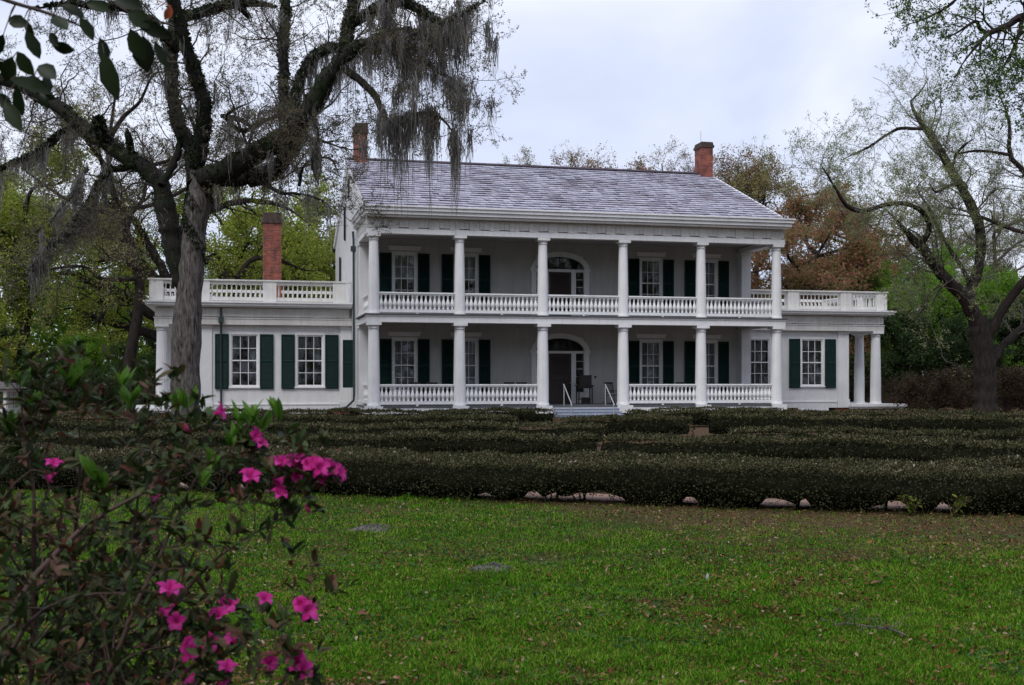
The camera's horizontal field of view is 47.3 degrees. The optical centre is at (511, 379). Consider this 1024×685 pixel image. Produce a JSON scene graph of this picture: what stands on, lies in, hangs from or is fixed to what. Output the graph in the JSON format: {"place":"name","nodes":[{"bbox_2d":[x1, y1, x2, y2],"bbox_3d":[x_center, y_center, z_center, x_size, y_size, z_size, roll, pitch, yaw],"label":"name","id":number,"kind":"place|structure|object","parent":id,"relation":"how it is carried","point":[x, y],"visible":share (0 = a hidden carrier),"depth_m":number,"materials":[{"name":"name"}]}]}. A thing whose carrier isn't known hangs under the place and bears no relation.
{"place":"outdoors","nodes":[
{"label":"outdoors","id":0,"kind":"place"},
{"bbox_2d":[0,380,25,413],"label":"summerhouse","id":1,"kind":"structure","parent":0,"point":[7,391],"depth_m":55.53,"materials":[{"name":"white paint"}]},
{"bbox_2d":[0,388,1023,684],"bbox_3d":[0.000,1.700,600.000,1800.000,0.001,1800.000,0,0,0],"label":"ground","id":2,"kind":"structure","parent":0,"point":[700,430],"depth_m":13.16,"materials":[{"name":"green plant"}]},
{"bbox_2d":[0,325,22,388],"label":"evergreen tree","id":3,"kind":"object","parent":2,"relation":"on","point":[4,332],"visible":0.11,"depth_m":75.83,"materials":[{"name":"green plant"}]},
{"bbox_2d":[0,368,73,408],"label":"shrub","id":4,"kind":"object","parent":2,"relation":"on","point":[50,378],"visible":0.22,"depth_m":63.86,"materials":[{"name":"green plant"}]},
{"bbox_2d":[0,156,87,357],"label":"oak tree","id":5,"kind":"object","parent":2,"relation":"on","point":[20,188],"visible":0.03,"depth_m":93.53,"materials":[{"name":"green plant"}]},
{"bbox_2d":[13,341,83,407],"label":"evergreen tree","id":6,"kind":"object","parent":2,"relation":"on","point":[52,354],"visible":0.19,"depth_m":69.95,"materials":[{"name":"green plant"}]},
{"bbox_2d":[42,358,104,409],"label":"shrub","id":7,"kind":"object","parent":2,"relation":"on","point":[87,372],"visible":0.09,"depth_m":65.94,"materials":[{"name":"green plant"}]},
{"bbox_2d":[0,105,162,392],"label":"oak tree","id":8,"kind":"object","parent":2,"relation":"on","point":[10,201],"visible":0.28,"depth_m":77.08,"materials":[{"name":"green plant"}]},
{"bbox_2d":[0,219,167,369],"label":"oak tree","id":9,"kind":"object","parent":2,"relation":"on","point":[57,332],"visible":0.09,"depth_m":98.02,"materials":[{"name":"green plant"}]},
{"bbox_2d":[0,0,172,130],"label":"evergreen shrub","id":10,"kind":"object","parent":2,"relation":"on","point":[141,50],"visible":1,"depth_m":3.01,"materials":[{"name":"green plant"}]},
{"bbox_2d":[59,330,119,405],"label":"evergreen tree","id":11,"kind":"object","parent":2,"relation":"on","point":[92,346],"visible":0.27,"depth_m":75.37,"materials":[{"name":"green plant"}]},
{"bbox_2d":[71,359,151,411],"bbox_3d":[-21.005,0.470,61.934,4.245,3.082,3.802,0,0,-29],"label":"shrub","id":12,"kind":"object","parent":2,"relation":"on","point":[109,388],"visible":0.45,"depth_m":61.86,"materials":[{"name":"green plant"}]},
{"bbox_2d":[102,340,155,388],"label":"evergreen tree","id":13,"kind":"object","parent":2,"relation":"on","point":[120,345],"visible":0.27,"depth_m":71.17,"materials":[{"name":"green plant"}]},
{"bbox_2d":[116,365,155,404],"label":"shrub","id":14,"kind":"object","parent":2,"relation":"on","point":[141,378],"visible":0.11,"depth_m":67.67,"materials":[{"name":"green plant"}]},
{"bbox_2d":[139,328,155,360],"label":"evergreen tree","id":15,"kind":"object","parent":2,"relation":"on","point":[152,343],"visible":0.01,"depth_m":79.03,"materials":[{"name":"green plant"}]},
{"bbox_2d":[0,34,306,410],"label":"bare oak","id":16,"kind":"object","parent":2,"relation":"on","point":[138,278],"visible":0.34,"depth_m":60.66,"materials":[{"name":"brown plant"}]},
{"bbox_2d":[0,177,332,356],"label":"oak tree","id":17,"kind":"object","parent":2,"relation":"on","point":[148,313],"visible":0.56,"depth_m":65.97,"materials":[{"name":"green plant"}]},
{"bbox_2d":[0,322,361,684],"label":"azalea bush","id":18,"kind":"object","parent":2,"relation":"on","point":[111,667],"visible":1,"depth_m":2.99,"materials":[{"name":"green plant"}]},
{"bbox_2d":[123,183,329,330],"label":"oak tree","id":19,"kind":"object","parent":2,"relation":"on","point":[226,229],"visible":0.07,"depth_m":84.94,"materials":[{"name":"green plant"}]},
{"bbox_2d":[0,411,521,430],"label":"boxwood hedge","id":20,"kind":"object","parent":2,"relation":"on","point":[344,418],"visible":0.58,"depth_m":35.73,"materials":[{"name":"green plant"}]},
{"bbox_2d":[0,0,526,418],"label":"oak tree","id":21,"kind":"object","parent":2,"relation":"on","point":[287,139],"visible":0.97,"depth_m":38.44,"materials":[{"name":"grey plant"}]},
{"bbox_2d":[222,172,340,297],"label":"oak tree","id":22,"kind":"object","parent":2,"relation":"on","point":[330,261],"visible":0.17,"depth_m":90.24,"materials":[{"name":"green plant"}]},
{"bbox_2d":[0,427,597,461],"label":"boxwood hedge","id":23,"kind":"object","parent":2,"relation":"on","point":[559,444],"visible":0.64,"depth_m":23.69,"materials":[{"name":"green plant"}]},
{"bbox_2d":[0,416,607,446],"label":"boxwood hedge","id":24,"kind":"object","parent":2,"relation":"on","point":[568,428],"visible":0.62,"depth_m":29.33,"materials":[{"name":"green plant"}]},
{"bbox_2d":[282,226,335,297],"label":"oak tree","id":25,"kind":"object","parent":2,"relation":"on","point":[327,288],"depth_m":107.14,"materials":[{"name":"green plant"}]},
{"bbox_2d":[350,523,401,532],"bbox_3d":[-1.545,1.666,13.190,0.507,0.093,0.502,0,0,34],"label":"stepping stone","id":26,"kind":"object","parent":2,"relation":"on","point":[377,525],"visible":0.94,"depth_m":13.12,"materials":[{"name":"grey stone"}]},
{"bbox_2d":[225,406,555,422],"bbox_3d":[-4.563,1.345,42.708,12.397,0.792,2.856,0,0,0],"label":"boxwood hedge","id":27,"kind":"object","parent":2,"relation":"on","point":[529,416],"visible":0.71,"depth_m":42.14,"materials":[{"name":"green plant"}]},
{"bbox_2d":[426,407,536,413],"bbox_3d":[-1.322,1.458,50.871,4.776,0.542,1.192,0,0,-13],"label":"boxwood hedge","id":28,"kind":"object","parent":2,"relation":"on","point":[488,412],"visible":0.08,"depth_m":50.80,"materials":[{"name":"green plant"}]},
{"bbox_2d":[469,562,517,573],"bbox_3d":[-0.138,1.667,10.383,0.484,0.094,0.392,0,0,0],"label":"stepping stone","id":29,"kind":"object","parent":2,"relation":"on","point":[495,564],"visible":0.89,"depth_m":10.34,"materials":[{"name":"grey stone"}]},
{"bbox_2d":[0,267,1022,397],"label":"woodland","id":30,"kind":"object","parent":2,"relation":"on","point":[32,327],"depth_m":111.97,"materials":[{"name":"green plant"}]},
{"bbox_2d":[0,441,1023,516],"bbox_3d":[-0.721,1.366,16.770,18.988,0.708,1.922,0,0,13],"label":"boxwood hedge","id":31,"kind":"object","parent":2,"relation":"on","point":[996,490],"visible":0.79,"depth_m":15.73,"materials":[{"name":"green plant"}]},
{"bbox_2d":[0,487,1023,684],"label":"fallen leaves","id":32,"kind":"object","parent":2,"relation":"on","point":[609,669],"depth_m":9.23,"materials":[{"name":"plant"}]},
{"bbox_2d":[135,122,906,417],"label":"plantation house","id":33,"kind":"structure","parent":2,"relation":"on","point":[548,284],"depth_m":56.22,"materials":[{"name":"paint"}]},
{"bbox_2d":[229,332,259,387],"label":"window","id":34,"kind":"structure","parent":33,"relation":"in","point":[235,343],"depth_m":56.55,"materials":[{"name":"white paint"}]},
{"bbox_2d":[294,333,325,387],"bbox_3d":[-9.891,-0.917,57.248,1.550,2.685,0.430,0,0,-13],"label":"window","id":35,"kind":"structure","parent":33,"relation":"in","point":[301,339],"depth_m":57.28,"materials":[{"name":"white paint"}]},
{"bbox_2d":[388,332,421,392],"bbox_3d":[-5.089,-0.803,55.292,1.580,2.875,0.431,0,0,-13],"label":"window","id":36,"kind":"structure","parent":33,"relation":"in","point":[402,352],"depth_m":55.29,"materials":[{"name":"white paint"}]},
{"bbox_2d":[388,245,421,304],"bbox_3d":[-5.089,-4.897,55.292,1.580,2.765,0.430,0,0,-13],"label":"window","id":37,"kind":"structure","parent":33,"relation":"in","point":[405,266],"depth_m":55.27,"materials":[{"name":"white paint"}]},
{"bbox_2d":[410,382,423,404],"bbox_3d":[-4.376,0.641,53.908,0.580,1.050,0.877,0,0,-19],"label":"rocking chair","id":38,"kind":"object","parent":33,"relation":"on","point":[414,389],"visible":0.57,"depth_m":54.14,"materials":[{"name":"brown wood"}]},
{"bbox_2d":[427,382,438,404],"bbox_3d":[-3.666,0.641,54.074,0.580,1.050,0.877,0,0,-7],"label":"rocking chair","id":39,"kind":"object","parent":33,"relation":"on","point":[431,388],"visible":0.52,"depth_m":54.34,"materials":[{"name":"brown wood"}]},
{"bbox_2d":[450,332,482,392],"bbox_3d":[-2.225,-0.803,55.963,1.580,2.875,0.431,0,0,-13],"label":"window","id":40,"kind":"structure","parent":33,"relation":"in","point":[469,342],"depth_m":55.95,"materials":[{"name":"white paint"}]},
{"bbox_2d":[450,247,482,305],"bbox_3d":[-2.225,-4.897,55.963,1.580,2.765,0.430,0,0,-13],"label":"window","id":41,"kind":"structure","parent":33,"relation":"in","point":[468,257],"depth_m":55.95,"materials":[{"name":"white paint"}]},
{"bbox_2d":[504,382,515,400],"bbox_3d":[-0.045,0.641,54.922,0.580,1.050,0.877,0,0,-16],"label":"rocking chair","id":42,"kind":"object","parent":33,"relation":"on","point":[508,387],"visible":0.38,"depth_m":55.19,"materials":[{"name":"brown wood"}]},
{"bbox_2d":[516,382,528,395],"bbox_3d":[0.507,0.641,55.051,0.580,1.050,0.877,0,0,-9],"label":"rocking chair","id":43,"kind":"object","parent":33,"relation":"on","point":[519,387],"visible":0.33,"depth_m":55.34,"materials":[{"name":"grey wood"}]},
{"bbox_2d":[549,353,570,402],"bbox_3d":[2.337,-0.045,56.918,1.140,2.430,0.170,0,0,-13],"label":"door","id":44,"kind":"structure","parent":33,"relation":"in","point":[559,363],"depth_m":56.95,"materials":[{"name":"brown wood"}]},
{"bbox_2d":[549,272,570,315],"bbox_3d":[2.327,-4.040,56.962,1.140,2.360,0.080,0,0,-13],"label":"door","id":45,"kind":"structure","parent":33,"relation":"in","point":[559,282],"depth_m":56.95,"materials":[{"name":"brown wood"}]},
{"bbox_2d":[575,385,593,403],"bbox_3d":[3.479,0.720,56.246,0.800,0.900,0.500,0,0,-13],"label":"side table","id":46,"kind":"object","parent":33,"relation":"on","point":[582,386],"visible":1,"depth_m":56.08,"materials":[{"name":"brown wood"}]},
{"bbox_2d":[577,375,591,384],"bbox_3d":[3.498,0.035,56.250,0.620,0.469,0.400,0,0,-13],"label":"wooden box","id":47,"kind":"object","parent":46,"relation":"on","point":[584,379],"visible":1,"depth_m":56.07,"materials":[{"name":"brown wood"}]},
{"bbox_2d":[581,397,589,403],"bbox_3d":[3.528,1.018,56.257,0.400,0.300,0.240,0,0,-13],"label":"crate","id":48,"kind":"object","parent":33,"relation":"on","point":[585,401],"visible":1,"depth_m":56.16,"materials":[{"name":"brown wood"}]},
{"bbox_2d":[604,382,616,403],"bbox_3d":[4.829,0.641,56.062,0.580,1.050,0.877,0,0,-33],"label":"rocking chair","id":49,"kind":"object","parent":33,"relation":"on","point":[612,390],"visible":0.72,"depth_m":56.27,"materials":[{"name":"brown wood"}]},
{"bbox_2d":[629,382,641,403],"bbox_3d":[5.855,0.641,56.304,0.580,1.050,0.877,0,0,-13],"label":"rocking chair","id":50,"kind":"object","parent":33,"relation":"on","point":[636,390],"visible":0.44,"depth_m":56.55,"materials":[{"name":"brown wood"}]},
{"bbox_2d":[636,334,666,391],"bbox_3d":[6.848,-0.803,58.087,1.580,2.875,0.431,0,0,-13],"label":"window","id":51,"kind":"structure","parent":33,"relation":"in","point":[648,352],"depth_m":58.09,"materials":[{"name":"white paint"}]},
{"bbox_2d":[636,252,666,308],"bbox_3d":[6.848,-4.897,58.087,1.580,2.765,0.430,0,0,-13],"label":"window","id":52,"kind":"structure","parent":33,"relation":"in","point":[643,265],"depth_m":58.06,"materials":[{"name":"white paint"}]},
{"bbox_2d":[676,382,691,392],"bbox_3d":[8.358,0.641,56.890,0.580,1.050,0.877,0,0,-19],"label":"rocking chair","id":53,"kind":"object","parent":33,"relation":"on","point":[680,387],"visible":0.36,"depth_m":57.15,"materials":[{"name":"grey wood"}]},
{"bbox_2d":[692,334,721,391],"bbox_3d":[9.712,-0.803,58.758,1.580,2.875,0.431,0,0,-13],"label":"window","id":54,"kind":"structure","parent":33,"relation":"in","point":[709,347],"depth_m":58.77,"materials":[{"name":"white paint"}]},
{"bbox_2d":[692,253,721,308],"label":"window","id":55,"kind":"structure","parent":33,"relation":"in","point":[709,273],"depth_m":58.74,"materials":[{"name":"white paint"}]},
{"bbox_2d":[751,337,770,383],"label":"window","id":56,"kind":"structure","parent":33,"relation":"in","point":[758,348],"depth_m":62.78,"materials":[{"name":"white paint"}]},
{"bbox_2d":[800,337,824,386],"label":"window","id":57,"kind":"structure","parent":33,"relation":"in","point":[809,346],"depth_m":63.47,"materials":[{"name":"white paint"}]},
{"bbox_2d":[498,140,589,167],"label":"bare oak","id":58,"kind":"object","parent":2,"relation":"on","point":[525,157],"visible":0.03,"depth_m":113.64,"materials":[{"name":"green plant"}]},
{"bbox_2d":[548,140,682,172],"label":"bare oak","id":59,"kind":"object","parent":2,"relation":"on","point":[588,162],"visible":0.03,"depth_m":110.07,"materials":[{"name":"brown plant"}]},
{"bbox_2d":[555,412,695,440],"bbox_3d":[3.209,1.320,33.193,4.075,0.794,2.288,0,0,0],"label":"boxwood hedge","id":60,"kind":"object","parent":2,"relation":"on","point":[669,426],"visible":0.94,"depth_m":32.57,"materials":[{"name":"green plant"}]},
{"bbox_2d":[599,151,660,171],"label":"bare oak","id":61,"kind":"object","parent":2,"relation":"on","point":[637,164],"depth_m":107.28,"materials":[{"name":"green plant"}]},
{"bbox_2d":[643,134,783,294],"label":"bare oak","id":62,"kind":"object","parent":2,"relation":"on","point":[684,155],"visible":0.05,"depth_m":99.25,"materials":[{"name":"brown plant"}]},
{"bbox_2d":[649,405,782,413],"bbox_3d":[9.324,1.449,53.349,6.288,0.551,1.192,0,0,-13],"label":"boxwood hedge","id":63,"kind":"object","parent":2,"relation":"on","point":[697,408],"visible":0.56,"depth_m":53.03,"materials":[{"name":"green plant"}]},
{"bbox_2d":[713,143,798,252],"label":"bare oak","id":64,"kind":"object","parent":2,"relation":"on","point":[740,164],"visible":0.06,"depth_m":93.97,"materials":[{"name":"brown plant"}]},
{"bbox_2d":[661,142,872,305],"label":"oak tree","id":65,"kind":"object","parent":2,"relation":"on","point":[759,185],"visible":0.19,"depth_m":88.87,"materials":[{"name":"brown plant"}]},
{"bbox_2d":[598,430,1023,468],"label":"boxwood hedge","id":66,"kind":"object","parent":2,"relation":"on","point":[772,446],"visible":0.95,"depth_m":21.50,"materials":[{"name":"green plant"}]},
{"bbox_2d":[625,406,1023,426],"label":"boxwood hedge","id":67,"kind":"object","parent":2,"relation":"on","point":[702,419],"visible":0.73,"depth_m":41.38,"materials":[{"name":"green plant"}]},
{"bbox_2d":[751,185,914,380],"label":"oak tree","id":68,"kind":"object","parent":2,"relation":"on","point":[799,278],"visible":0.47,"depth_m":79.24,"materials":[{"name":"brown plant"}]},
{"bbox_2d":[769,182,931,389],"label":"oak tree","id":69,"kind":"object","parent":2,"relation":"on","point":[843,214],"visible":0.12,"depth_m":89.42,"materials":[{"name":"brown plant"}]},
{"bbox_2d":[707,411,1023,436],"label":"boxwood hedge","id":70,"kind":"object","parent":2,"relation":"on","point":[718,426],"visible":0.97,"depth_m":34.08,"materials":[{"name":"green plant"}]},
{"bbox_2d":[818,602,916,636],"bbox_3d":[2.340,1.647,7.819,0.675,0.283,0.352,0,0,32],"label":"fallen twig","id":71,"kind":"object","parent":2,"relation":"on","point":[873,626],"visible":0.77,"depth_m":7.79,"materials":[{"name":"brown wood"}]},
{"bbox_2d":[849,372,886,401],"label":"shrub","id":72,"kind":"object","parent":2,"relation":"on","point":[867,390],"visible":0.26,"depth_m":69.66,"materials":[{"name":"green plant"}]},
{"bbox_2d":[849,334,890,395],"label":"evergreen tree","id":73,"kind":"object","parent":2,"relation":"on","point":[851,367],"visible":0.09,"depth_m":83.42,"materials":[{"name":"green plant"}]},
{"bbox_2d":[782,170,960,325],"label":"oak tree","id":74,"kind":"object","parent":2,"relation":"on","point":[823,208],"visible":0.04,"depth_m":104.71,"materials":[{"name":"brown plant"}]},
{"bbox_2d":[727,424,1023,447],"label":"boxwood hedge","id":75,"kind":"object","parent":2,"relation":"on","point":[978,434],"visible":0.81,"depth_m":26.60,"materials":[{"name":"green plant"}]},
{"bbox_2d":[743,32,1023,414],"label":"oak tree","id":76,"kind":"object","parent":2,"relation":"on","point":[981,331],"visible":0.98,"depth_m":51.42,"materials":[{"name":"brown plant"}]},
{"bbox_2d":[865,373,930,408],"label":"shrub","id":77,"kind":"object","parent":2,"relation":"on","point":[890,388],"visible":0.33,"depth_m":65.81,"materials":[{"name":"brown plant"}]},
{"bbox_2d":[849,308,948,401],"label":"evergreen tree","id":78,"kind":"object","parent":2,"relation":"on","point":[907,352],"visible":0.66,"depth_m":73.63,"materials":[{"name":"green plant"}]},
{"bbox_2d":[897,494,924,515],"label":"weed","id":79,"kind":"object","parent":2,"relation":"on","point":[911,509],"visible":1,"depth_m":14.51,"materials":[{"name":"green plant"}]},
{"bbox_2d":[887,366,973,409],"bbox_3d":[22.157,0.817,61.785,4.248,3.104,3.325,0,0,0],"label":"shrub","id":80,"kind":"object","parent":2,"relation":"on","point":[916,390],"visible":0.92,"depth_m":61.69,"materials":[{"name":"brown plant"}]},
{"bbox_2d":[846,241,1023,383],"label":"oak tree","id":81,"kind":"object","parent":2,"relation":"on","point":[955,306],"visible":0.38,"depth_m":76.52,"materials":[{"name":"green plant"}]},
{"bbox_2d":[864,0,1023,143],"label":"oak tree","id":82,"kind":"object","parent":2,"relation":"on","point":[1004,28],"visible":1,"depth_m":22.78,"materials":[{"name":"green plant"}]},
{"bbox_2d":[902,301,996,404],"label":"evergreen tree","id":83,"kind":"object","parent":2,"relation":"on","point":[931,337],"visible":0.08,"depth_m":76.64,"materials":[{"name":"green plant"}]},
{"bbox_2d":[877,191,1022,330],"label":"oak tree","id":84,"kind":"object","parent":2,"relation":"on","point":[968,259],"visible":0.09,"depth_m":93.42,"materials":[{"name":"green plant"}]},
{"bbox_2d":[946,494,974,516],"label":"weed","id":85,"kind":"object","parent":2,"relation":"on","point":[957,506],"visible":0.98,"depth_m":14.38,"materials":[{"name":"green plant"}]},
{"bbox_2d":[898,176,1023,328],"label":"oak tree","id":86,"kind":"object","parent":2,"relation":"on","point":[995,243],"visible":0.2,"depth_m":88.74,"materials":[{"name":"green plant"}]},
{"bbox_2d":[925,364,997,409],"bbox_3d":[24.573,0.427,64.115,4.604,3.015,3.426,0,0,31],"label":"shrub","id":87,"kind":"object","parent":2,"relation":"on","point":[958,376],"visible":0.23,"depth_m":63.68,"materials":[{"name":"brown plant"}]},
{"bbox_2d":[925,311,1018,406],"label":"evergreen tree","id":88,"kind":"object","parent":2,"relation":"on","point":[951,354],"visible":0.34,"depth_m":71.78,"materials":[{"name":"green plant"}]},
{"bbox_2d":[957,258,1023,334],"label":"oak tree","id":89,"kind":"object","parent":2,"relation":"on","point":[1022,293],"visible":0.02,"depth_m":100.41,"materials":[{"name":"green plant"}]},
{"bbox_2d":[964,363,1023,411],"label":"shrub","id":90,"kind":"object","parent":2,"relation":"on","point":[1014,395],"visible":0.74,"depth_m":59.77,"materials":[{"name":"brown plant"}]},
{"bbox_2d":[970,295,1023,377],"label":"evergreen tree","id":91,"kind":"object","parent":2,"relation":"on","point":[1015,324],"visible":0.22,"depth_m":74.58,"materials":[{"name":"green plant"}]},
{"bbox_2d":[1000,363,1023,408],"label":"shrub","id":92,"kind":"object","parent":2,"relation":"on","point":[1018,376],"visible":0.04,"depth_m":62.11,"materials":[{"name":"green plant"}]},
{"bbox_2d":[1001,338,1023,371],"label":"evergreen tree","id":93,"kind":"object","parent":2,"relation":"on","point":[1015,361],"visible":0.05,"depth_m":75.27,"materials":[{"name":"green plant"}]},
{"bbox_2d":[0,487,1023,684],"bbox_3d":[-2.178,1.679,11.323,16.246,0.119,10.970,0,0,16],"label":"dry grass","id":94,"kind":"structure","parent":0,"point":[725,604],"depth_m":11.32,"materials":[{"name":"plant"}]},
{"bbox_2d":[0,0,1023,379],"label":"sky","id":95,"kind":"structure","parent":0,"point":[632,75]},
{"bbox_2d":[1,483,1023,513],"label":"path","id":96,"kind":"structure","parent":0,"point":[779,504],"depth_m":16.39,"materials":[{"name":"beige stone"}]}
]}

